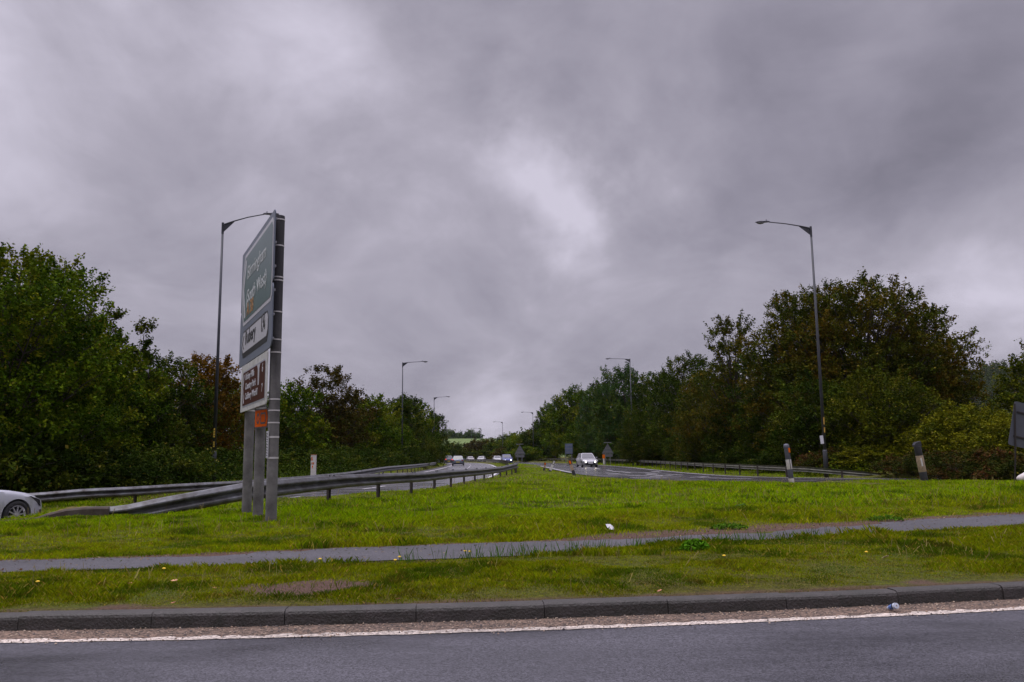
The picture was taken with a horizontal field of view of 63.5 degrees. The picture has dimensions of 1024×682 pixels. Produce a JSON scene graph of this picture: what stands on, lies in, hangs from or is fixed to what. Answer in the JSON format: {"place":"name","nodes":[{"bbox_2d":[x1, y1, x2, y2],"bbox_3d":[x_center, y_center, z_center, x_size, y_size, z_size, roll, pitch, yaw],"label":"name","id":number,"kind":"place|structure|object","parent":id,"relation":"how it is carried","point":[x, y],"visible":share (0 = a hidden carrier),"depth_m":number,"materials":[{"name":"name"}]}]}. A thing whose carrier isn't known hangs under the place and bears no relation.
{"place":"outdoors","nodes":[
{"label":"outdoors","id":0,"kind":"place"},
{"bbox_2d":[277,462,498,497],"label":"carriageway","id":1,"kind":"structure","parent":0,"point":[403,486],"depth_m":35.08,"materials":[{"name":"grey asphalt"}]},
{"bbox_2d":[0,490,41,518],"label":"car","id":2,"kind":"object","parent":1,"relation":"on","point":[15,502],"visible":0.72,"depth_m":19.28,"materials":[{"name":"grey paint"}]},
{"bbox_2d":[452,456,464,465],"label":"car","id":3,"kind":"object","parent":1,"relation":"on","point":[457,459],"visible":1,"depth_m":123.78,"materials":[{"name":"grey paint"}]},
{"bbox_2d":[444,438,570,456],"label":"hill","id":4,"kind":"structure","parent":0,"point":[465,440],"depth_m":729.61,"materials":[{"name":"green plant"}]},
{"bbox_2d":[441,429,484,438],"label":"skyline hedge","id":5,"kind":"object","parent":4,"relation":"on","point":[476,434],"visible":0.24,"depth_m":757.24,"materials":[{"name":"green plant"}]},
{"bbox_2d":[0,610,1023,681],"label":"road","id":6,"kind":"structure","parent":0,"point":[985,646],"depth_m":4.84,"materials":[{"name":"grey asphalt"}]},
{"bbox_2d":[0,581,1023,630],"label":"kerb","id":7,"kind":"structure","parent":6,"relation":"on","point":[278,615],"depth_m":5.91,"materials":[{"name":"concrete"}]},
{"bbox_2d":[0,599,1023,639],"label":"gravel channel","id":8,"kind":"object","parent":6,"relation":"on","point":[901,609],"visible":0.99,"depth_m":5.75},
{"bbox_2d":[0,599,1022,644],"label":"loose gravel","id":9,"kind":"structure","parent":8,"relation":"on","point":[286,628],"depth_m":5.75,"materials":[{"name":"grey gravel"}]},
{"bbox_2d":[0,606,1023,642],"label":"edge line","id":10,"kind":"object","parent":6,"relation":"on","point":[491,630],"visible":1,"depth_m":5.55,"materials":[{"name":"paint"}]},
{"bbox_2d":[0,456,1023,611],"bbox_3d":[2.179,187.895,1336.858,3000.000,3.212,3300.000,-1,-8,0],"label":"ground","id":11,"kind":"structure","parent":0,"point":[739,589],"depth_m":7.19,"materials":[{"name":"green plant"}]},
{"bbox_2d":[0,402,95,503],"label":"bush","id":12,"kind":"object","parent":11,"relation":"on","point":[22,453],"visible":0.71,"depth_m":28.46,"materials":[{"name":"green plant"}]},
{"bbox_2d":[0,238,127,489],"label":"leafy tree","id":13,"kind":"object","parent":11,"relation":"on","point":[46,381],"visible":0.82,"depth_m":30.47,"materials":[{"name":"green plant"}]},
{"bbox_2d":[3,448,124,503],"bbox_3d":[-17.940,4.913,30.655,6.602,2.519,6.138,-1,-8,0],"label":"bush","id":14,"kind":"object","parent":11,"relation":"on","point":[98,463],"visible":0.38,"depth_m":29.58,"materials":[{"name":"green plant"}]},
{"bbox_2d":[0,248,131,454],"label":"leafy tree","id":15,"kind":"object","parent":11,"relation":"on","point":[67,268],"visible":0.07,"depth_m":34.99,"materials":[{"name":"green plant"}]},
{"bbox_2d":[35,506,110,518],"bbox_3d":[-8.285,3.353,15.407,1.421,0.525,0.599,3,-9,-23],"label":"concrete anchor","id":16,"kind":"object","parent":11,"relation":"on","point":[88,510],"visible":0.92,"depth_m":15.31,"materials":[{"name":"grey concrete"}]},
{"bbox_2d":[31,308,149,453],"bbox_3d":[-19.260,2.514,36.952,5.941,8.371,5.266,-3,-8,18],"label":"leafy tree","id":17,"kind":"object","parent":11,"relation":"on","point":[132,391],"visible":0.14,"depth_m":37.04,"materials":[{"name":"green plant"}]},
{"bbox_2d":[35,444,179,497],"bbox_3d":[-16.596,5.181,32.635,6.007,2.217,6.296,6,-10,-38],"label":"bush","id":18,"kind":"object","parent":11,"relation":"on","point":[129,462],"visible":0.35,"depth_m":31.89,"materials":[{"name":"green plant"}]},
{"bbox_2d":[97,299,131,439],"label":"slender tree","id":19,"kind":"object","parent":11,"relation":"on","point":[116,315],"visible":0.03,"depth_m":43.81,"materials":[{"name":"green plant"}]},
{"bbox_2d":[93,352,180,460],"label":"leafy tree","id":20,"kind":"object","parent":11,"relation":"on","point":[167,409],"visible":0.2,"depth_m":41.63,"materials":[{"name":"green plant"}]},
{"bbox_2d":[102,315,195,450],"bbox_3d":[-19.408,3.099,43.156,5.625,8.825,4.846,-1,-8,0],"label":"slender tree","id":21,"kind":"object","parent":11,"relation":"on","point":[140,328],"visible":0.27,"depth_m":42.96,"materials":[{"name":"green plant"}]},
{"bbox_2d":[104,441,225,482],"bbox_3d":[-15.932,5.515,36.582,6.094,2.178,5.665,5,-10,-36],"label":"bush","id":22,"kind":"object","parent":11,"relation":"on","point":[160,452],"visible":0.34,"depth_m":36.22,"materials":[{"name":"green plant"}]},
{"bbox_2d":[147,349,221,454],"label":"leafy tree","id":23,"kind":"object","parent":11,"relation":"on","point":[187,396],"visible":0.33,"depth_m":46.83,"materials":[{"name":"green plant"}]},
{"bbox_2d":[170,351,254,452],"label":"autumn tree","id":24,"kind":"object","parent":11,"relation":"on","point":[209,370],"visible":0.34,"depth_m":49.68,"materials":[{"name":"green plant"}]},
{"bbox_2d":[168,446,266,479],"bbox_3d":[-15.406,6.373,42.371,6.007,1.997,6.296,-2,-8,10],"label":"bush","id":25,"kind":"object","parent":11,"relation":"on","point":[220,455],"visible":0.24,"depth_m":41.57,"materials":[{"name":"green plant"}]},
{"bbox_2d":[27,462,435,502],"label":"guardrail","id":26,"kind":"object","parent":11,"relation":"on","point":[134,491],"visible":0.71,"depth_m":29.09,"materials":[{"name":"metal"}]},
{"bbox_2d":[211,211,278,479],"bbox_3d":[-12.686,0.209,39.375,2.830,13.160,0.280,-1,-8,0],"label":"street lamp","id":27,"kind":"object","parent":11,"relation":"on","point":[225,226],"visible":0.81,"depth_m":39.38,"materials":[{"name":"metal"}]},
{"bbox_2d":[211,378,279,451],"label":"leafy tree","id":28,"kind":"object","parent":11,"relation":"on","point":[234,446],"visible":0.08,"depth_m":55.19,"materials":[{"name":"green plant"}]},
{"bbox_2d":[216,444,298,475],"bbox_3d":[-14.798,6.885,46.518,5.586,2.106,5.193,1,-8,-9],"label":"bush","id":29,"kind":"object","parent":11,"relation":"on","point":[281,458],"visible":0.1,"depth_m":46.45,"materials":[{"name":"green plant"}]},
{"bbox_2d":[239,209,284,521],"bbox_3d":[-4.600,0.773,15.025,0.254,5.546,3.533,3,-9,-26],"label":"road sign","id":30,"kind":"object","parent":11,"relation":"on","point":[262,298],"visible":1,"depth_m":14.48,"materials":[{"name":"silver metal"}]},
{"bbox_2d":[239,400,306,450],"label":"leafy tree","id":31,"kind":"object","parent":11,"relation":"on","point":[282,432],"visible":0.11,"depth_m":61.85,"materials":[{"name":"green plant"}]},
{"bbox_2d":[254,379,338,452],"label":"leafy tree","id":32,"kind":"object","parent":11,"relation":"on","point":[288,406],"visible":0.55,"depth_m":65.28,"materials":[{"name":"green plant"}]},
{"bbox_2d":[265,445,330,473],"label":"bush","id":33,"kind":"object","parent":11,"relation":"on","point":[300,451],"visible":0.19,"depth_m":50.84,"materials":[{"name":"green plant"}]},
{"bbox_2d":[109,463,517,514],"bbox_3d":[-1.688,8.043,51.061,4.734,1.007,72.551,-1,-8,6],"label":"guardrail","id":34,"kind":"object","parent":11,"relation":"on","point":[206,498],"visible":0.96,"depth_m":18.67,"materials":[{"name":"metal"}]},
{"bbox_2d":[311,454,316,474],"bbox_3d":[-9.498,6.120,39.549,0.250,1.377,0.200,-1,-8,0],"label":"marker post","id":35,"kind":"object","parent":11,"relation":"on","point":[313,463],"visible":0.81,"depth_m":39.49,"materials":[{"name":"white plastic"}]},
{"bbox_2d":[287,363,381,450],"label":"autumn tree","id":36,"kind":"object","parent":11,"relation":"on","point":[330,415],"visible":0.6,"depth_m":72.94,"materials":[{"name":"green plant"}]},
{"bbox_2d":[309,446,367,472],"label":"bush","id":37,"kind":"object","parent":11,"relation":"on","point":[335,453],"visible":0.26,"depth_m":56.87,"materials":[{"name":"green plant"}]},
{"bbox_2d":[320,444,394,468],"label":"bush","id":38,"kind":"object","parent":11,"relation":"on","point":[379,457],"visible":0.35,"depth_m":62.72,"materials":[{"name":"green plant"}]},
{"bbox_2d":[335,393,406,451],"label":"leafy tree","id":39,"kind":"object","parent":11,"relation":"on","point":[380,436],"visible":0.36,"depth_m":82.51,"materials":[{"name":"green plant"}]},
{"bbox_2d":[364,447,410,465],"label":"bush","id":40,"kind":"object","parent":11,"relation":"on","point":[398,457],"visible":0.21,"depth_m":74.51,"materials":[{"name":"green plant"}]},
{"bbox_2d":[368,393,427,453],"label":"leafy tree","id":41,"kind":"object","parent":11,"relation":"on","point":[408,407],"visible":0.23,"depth_m":102.82,"materials":[{"name":"green plant"}]},
{"bbox_2d":[374,412,421,449],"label":"leafy tree","id":42,"kind":"object","parent":11,"relation":"on","point":[407,442],"visible":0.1,"depth_m":97.26,"materials":[{"name":"green plant"}]},
{"bbox_2d":[391,445,434,467],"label":"bush","id":43,"kind":"object","parent":11,"relation":"on","point":[418,456],"visible":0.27,"depth_m":86.07,"materials":[{"name":"green plant"}]},
{"bbox_2d":[401,360,427,446],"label":"street lamp","id":44,"kind":"object","parent":11,"relation":"on","point":[405,363],"visible":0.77,"depth_m":92.03,"materials":[{"name":"metal"}]},
{"bbox_2d":[401,397,441,446],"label":"leafy tree","id":45,"kind":"object","parent":11,"relation":"on","point":[428,421],"visible":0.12,"depth_m":126.27,"materials":[{"name":"green plant"}]},
{"bbox_2d":[413,436,451,465],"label":"bush","id":46,"kind":"object","parent":11,"relation":"on","point":[433,446],"visible":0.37,"depth_m":110.31,"materials":[{"name":"green plant"}]},
{"bbox_2d":[425,413,450,458],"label":"leafy tree","id":47,"kind":"object","parent":11,"relation":"on","point":[439,419],"visible":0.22,"depth_m":148.54,"materials":[{"name":"green plant"}]},
{"bbox_2d":[445,444,462,457],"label":"leafy tree","id":48,"kind":"object","parent":11,"relation":"on","point":[453,452],"visible":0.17,"depth_m":266.34,"materials":[{"name":"green plant"}]},
{"bbox_2d":[446,441,469,458],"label":"leafy tree","id":49,"kind":"object","parent":11,"relation":"on","point":[456,445],"visible":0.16,"depth_m":285.43,"materials":[{"name":"green plant"}]},
{"bbox_2d":[8,434,947,500],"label":"undergrowth","id":50,"kind":"object","parent":11,"relation":"on","point":[325,469],"visible":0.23,"depth_m":42.56,"materials":[{"name":"green plant"}]},
{"bbox_2d":[463,449,492,458],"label":"tree","id":51,"kind":"object","parent":11,"relation":"on","point":[482,452],"visible":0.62,"depth_m":256.94,"materials":[{"name":"green plant"}]},
{"bbox_2d":[462,437,494,455],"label":"leafy tree","id":52,"kind":"object","parent":11,"relation":"on","point":[478,444],"visible":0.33,"depth_m":294.99,"materials":[{"name":"green plant"}]},
{"bbox_2d":[464,459,508,464],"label":"guardrail","id":53,"kind":"object","parent":11,"relation":"on","point":[505,462],"visible":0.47,"depth_m":143.98,"materials":[{"name":"metal"}]},
{"bbox_2d":[482,436,501,451],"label":"leafy tree","id":54,"kind":"object","parent":11,"relation":"on","point":[489,447],"visible":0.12,"depth_m":276.10,"materials":[{"name":"green plant"}]},
{"bbox_2d":[488,431,516,452],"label":"leafy tree","id":55,"kind":"object","parent":11,"relation":"on","point":[505,443],"visible":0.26,"depth_m":258.19,"materials":[{"name":"green plant"}]},
{"bbox_2d":[489,446,516,458],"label":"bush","id":56,"kind":"object","parent":11,"relation":"on","point":[498,451],"visible":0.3,"depth_m":235.76,"materials":[{"name":"green plant"}]},
{"bbox_2d":[501,428,532,458],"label":"leafy tree","id":57,"kind":"object","parent":11,"relation":"on","point":[513,445],"visible":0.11,"depth_m":226.43,"materials":[{"name":"green plant"}]},
{"bbox_2d":[506,446,549,461],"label":"bush","id":58,"kind":"object","parent":11,"relation":"on","point":[529,452],"visible":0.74,"depth_m":186.75,"materials":[{"name":"green plant"}]},
{"bbox_2d":[516,421,558,460],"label":"leafy tree","id":59,"kind":"object","parent":11,"relation":"on","point":[528,437],"visible":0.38,"depth_m":201.25,"materials":[{"name":"green plant"}]},
{"bbox_2d":[533,397,570,460],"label":"leafy tree","id":60,"kind":"object","parent":11,"relation":"on","point":[547,406],"visible":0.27,"depth_m":199.37,"materials":[{"name":"green plant"}]},
{"bbox_2d":[538,382,588,461],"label":"leafy tree","id":61,"kind":"object","parent":11,"relation":"on","point":[558,429],"visible":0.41,"depth_m":177.68,"materials":[{"name":"green plant"}]},
{"bbox_2d":[559,417,596,461],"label":"leafy tree","id":62,"kind":"object","parent":11,"relation":"on","point":[572,441],"visible":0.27,"depth_m":162.03,"materials":[{"name":"green plant"}]},
{"bbox_2d":[573,376,617,457],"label":"leafy tree","id":63,"kind":"object","parent":11,"relation":"on","point":[584,415],"visible":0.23,"depth_m":150.84,"materials":[{"name":"green plant"}]},
{"bbox_2d":[602,442,613,464],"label":"warning sign","id":64,"kind":"object","parent":11,"relation":"on","point":[607,451],"visible":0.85,"depth_m":114.94,"materials":[{"name":"grey metal"}]},
{"bbox_2d":[398,526,841,561],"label":"tall grass","id":65,"kind":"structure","parent":11,"relation":"on","point":[536,550],"depth_m":8.99,"materials":[{"name":"green plant"}]},
{"bbox_2d":[585,361,658,462],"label":"leafy tree","id":66,"kind":"object","parent":11,"relation":"on","point":[614,416],"visible":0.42,"depth_m":122.44,"materials":[{"name":"green plant"}]},
{"bbox_2d":[612,407,654,465],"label":"leafy tree","id":67,"kind":"object","parent":11,"relation":"on","point":[626,449],"visible":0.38,"depth_m":100.83,"materials":[{"name":"green plant"}]},
{"bbox_2d":[629,450,671,464],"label":"bush","id":68,"kind":"object","parent":11,"relation":"on","point":[652,457],"visible":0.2,"depth_m":98.07,"materials":[{"name":"green plant"}]},
{"bbox_2d":[628,366,691,465],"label":"leafy tree","id":69,"kind":"object","parent":11,"relation":"on","point":[635,400],"visible":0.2,"depth_m":96.86,"materials":[{"name":"green plant"}]},
{"bbox_2d":[463,458,881,477],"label":"guardrail","id":70,"kind":"object","parent":11,"relation":"on","point":[808,469],"visible":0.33,"depth_m":47.27,"materials":[{"name":"metal"}]},
{"bbox_2d":[640,350,721,458],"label":"leafy tree","id":71,"kind":"object","parent":11,"relation":"on","point":[667,387],"visible":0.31,"depth_m":88.33,"materials":[{"name":"green plant"}]},
{"bbox_2d":[657,424,704,465],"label":"leafy tree","id":72,"kind":"object","parent":11,"relation":"on","point":[669,449],"visible":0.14,"depth_m":80.66,"materials":[{"name":"green plant"}]},
{"bbox_2d":[671,449,713,466],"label":"bush","id":73,"kind":"object","parent":11,"relation":"on","point":[691,460],"visible":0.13,"depth_m":75.63,"materials":[{"name":"green plant"}]},
{"bbox_2d":[679,538,709,550],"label":"weed clump","id":74,"kind":"object","parent":11,"relation":"on","point":[696,544],"visible":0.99,"depth_m":9.05,"materials":[{"name":"green plant"}]},
{"bbox_2d":[664,359,746,466],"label":"leafy tree","id":75,"kind":"object","parent":11,"relation":"on","point":[692,398],"visible":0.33,"depth_m":72.97,"materials":[{"name":"green plant"}]},
{"bbox_2d":[691,309,763,454],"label":"maple tree","id":76,"kind":"object","parent":11,"relation":"on","point":[728,374],"visible":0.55,"depth_m":65.56,"materials":[{"name":"green plant"}]},
{"bbox_2d":[710,522,747,528],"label":"weed clump","id":77,"kind":"object","parent":11,"relation":"on","point":[726,525],"visible":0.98,"depth_m":11.72,"materials":[{"name":"green plant"}]},
{"bbox_2d":[700,446,758,468],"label":"bush","id":78,"kind":"object","parent":11,"relation":"on","point":[722,457],"visible":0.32,"depth_m":62.44,"materials":[{"name":"green plant"}]},
{"bbox_2d":[721,339,795,463],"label":"maple tree","id":79,"kind":"object","parent":11,"relation":"on","point":[754,422],"visible":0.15,"depth_m":59.43,"materials":[{"name":"green plant"}]},
{"bbox_2d":[743,446,805,471],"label":"bush","id":80,"kind":"object","parent":11,"relation":"on","point":[769,457],"visible":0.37,"depth_m":52.66,"materials":[{"name":"green plant"}]},
{"bbox_2d":[783,444,793,482],"bbox_3d":[11.231,5.021,33.508,0.235,1.718,0.242,-6,-8,-1],"label":"bollard","id":81,"kind":"object","parent":11,"relation":"on","point":[788,459],"visible":0.8,"depth_m":33.45,"materials":[{"name":"grey plastic"}]},
{"bbox_2d":[755,219,828,477],"bbox_3d":[14.470,0.347,42.845,3.030,13.727,0.280,-1,-8,0],"label":"street lamp","id":82,"kind":"object","parent":11,"relation":"on","point":[808,230],"visible":0.98,"depth_m":42.79,"materials":[{"name":"grey metal"}]},
{"bbox_2d":[731,287,858,453],"bbox_3d":[19.449,2.449,56.387,8.315,12.544,7.483,3,-9,-25],"label":"maple tree","id":83,"kind":"object","parent":11,"relation":"on","point":[767,372],"visible":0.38,"depth_m":55.78,"materials":[{"name":"green plant"}]},
{"bbox_2d":[760,367,868,463],"bbox_3d":[18.566,4.778,49.647,7.104,6.387,6.063,-1,-8,0],"label":"leafy tree","id":84,"kind":"object","parent":11,"relation":"on","point":[798,435],"visible":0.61,"depth_m":49.07,"materials":[{"name":"green plant"}]},
{"bbox_2d":[793,446,877,473],"bbox_3d":[17.839,6.638,45.452,5.292,1.694,4.696,1,-8,-9],"label":"bush","id":85,"kind":"object","parent":11,"relation":"on","point":[805,459],"visible":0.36,"depth_m":44.72,"materials":[{"name":"green plant"}]},
{"bbox_2d":[763,266,963,446],"bbox_3d":[22.914,1.738,54.019,13.222,13.002,11.153,-1,-8,0],"label":"maple tree","id":86,"kind":"object","parent":11,"relation":"on","point":[840,324],"visible":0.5,"depth_m":52.05,"materials":[{"name":"green plant"}]},
{"bbox_2d":[822,443,906,468],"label":"bush","id":87,"kind":"object","parent":11,"relation":"on","point":[868,453],"visible":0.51,"depth_m":43.15,"materials":[{"name":"green plant"}]},
{"bbox_2d":[808,364,949,457],"bbox_3d":[20.886,4.163,45.918,7.532,6.028,6.081,2,-8,-16],"label":"leafy tree","id":88,"kind":"object","parent":11,"relation":"on","point":[892,419],"visible":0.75,"depth_m":45.13,"materials":[{"name":"green plant"}]},
{"bbox_2d":[865,514,903,520],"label":"weed clump","id":89,"kind":"object","parent":11,"relation":"on","point":[885,517],"visible":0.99,"depth_m":12.82,"materials":[{"name":"green plant"}]},
{"bbox_2d":[864,449,966,478],"bbox_3d":[18.967,5.632,37.620,5.504,1.435,4.884,-8,-11,42],"label":"bush","id":90,"kind":"object","parent":11,"relation":"on","point":[906,463],"visible":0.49,"depth_m":37.44,"materials":[{"name":"green plant"}]},
{"bbox_2d":[912,441,927,480],"bbox_3d":[13.884,4.204,28.049,0.247,1.578,0.254,-8,-8,-1],"label":"bollard","id":91,"kind":"object","parent":11,"relation":"on","point":[917,445],"visible":0.71,"depth_m":27.98,"materials":[{"name":"plastic"}]},
{"bbox_2d":[851,298,991,419],"bbox_3d":[26.972,2.861,55.786,9.335,11.213,8.869,-1,-8,0],"label":"maple tree","id":92,"kind":"object","parent":11,"relation":"on","point":[969,345],"visible":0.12,"depth_m":53.79,"materials":[{"name":"green plant"}]},
{"bbox_2d":[894,398,1008,455],"bbox_3d":[22.750,4.725,41.711,6.386,3.683,5.449,-1,-8,0],"label":"bush","id":93,"kind":"object","parent":11,"relation":"on","point":[944,422],"visible":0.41,"depth_m":41.08,"materials":[{"name":"green plant"}]},
{"bbox_2d":[912,340,1005,444],"bbox_3d":[27.981,3.871,53.869,6.757,8.593,6.419,-1,-8,0],"label":"maple tree","id":94,"kind":"object","parent":11,"relation":"on","point":[959,389],"visible":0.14,"depth_m":52.75,"materials":[{"name":"green plant"}]},
{"bbox_2d":[911,447,1023,479],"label":"bush","id":95,"kind":"object","parent":11,"relation":"on","point":[939,469],"visible":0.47,"depth_m":32.19,"materials":[{"name":"green plant"}]},
{"bbox_2d":[948,405,1023,454],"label":"bush","id":96,"kind":"object","parent":11,"relation":"on","point":[998,436],"visible":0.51,"depth_m":38.13,"materials":[{"name":"green plant"}]},
{"bbox_2d":[958,452,1023,480],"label":"bush","id":97,"kind":"object","parent":11,"relation":"on","point":[1008,465],"visible":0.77,"depth_m":30.00,"materials":[{"name":"green plant"}]},
{"bbox_2d":[982,338,1023,417],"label":"leafy tree","id":98,"kind":"object","parent":11,"relation":"on","point":[1012,397],"visible":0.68,"depth_m":44.38,"materials":[{"name":"green plant"}]},
{"bbox_2d":[1008,401,1023,479],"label":"temporary sign","id":99,"kind":"object","parent":11,"relation":"on","point":[1016,436],"visible":0.9,"depth_m":26.72,"materials":[{"name":"black metal"}]},
{"bbox_2d":[0,514,1023,571],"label":"footpath","id":100,"kind":"structure","parent":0,"point":[372,554],"depth_m":9.35,"materials":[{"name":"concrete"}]},
{"bbox_2d":[1,512,1022,569],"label":"path debris","id":101,"kind":"object","parent":100,"relation":"on","point":[510,544],"visible":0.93,"depth_m":9.93,"materials":[{"name":"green plant"}]},
{"bbox_2d":[0,0,1023,438],"label":"sky","id":102,"kind":"structure","parent":0,"point":[510,198],"materials":[{"name":"grey"}]},
{"bbox_2d":[465,461,937,482],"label":"carriageway","id":103,"kind":"structure","parent":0,"point":[605,471],"depth_m":49.31,"materials":[{"name":"grey asphalt"}]},
{"bbox_2d":[576,453,597,466],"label":"car","id":104,"kind":"object","parent":103,"relation":"on","point":[590,459],"visible":1,"depth_m":90.00,"materials":[{"name":"grey metal"}]},
{"bbox_3d":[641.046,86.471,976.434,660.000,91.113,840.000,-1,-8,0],"label":"hill","id":105,"kind":"structure","parent":0,"visible":0},
{"bbox_2d":[951,352,1023,414],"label":"hill wood","id":106,"kind":"object","parent":105,"relation":"on","point":[991,368],"visible":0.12,"depth_m":928.03,"materials":[{"name":"green plant"}]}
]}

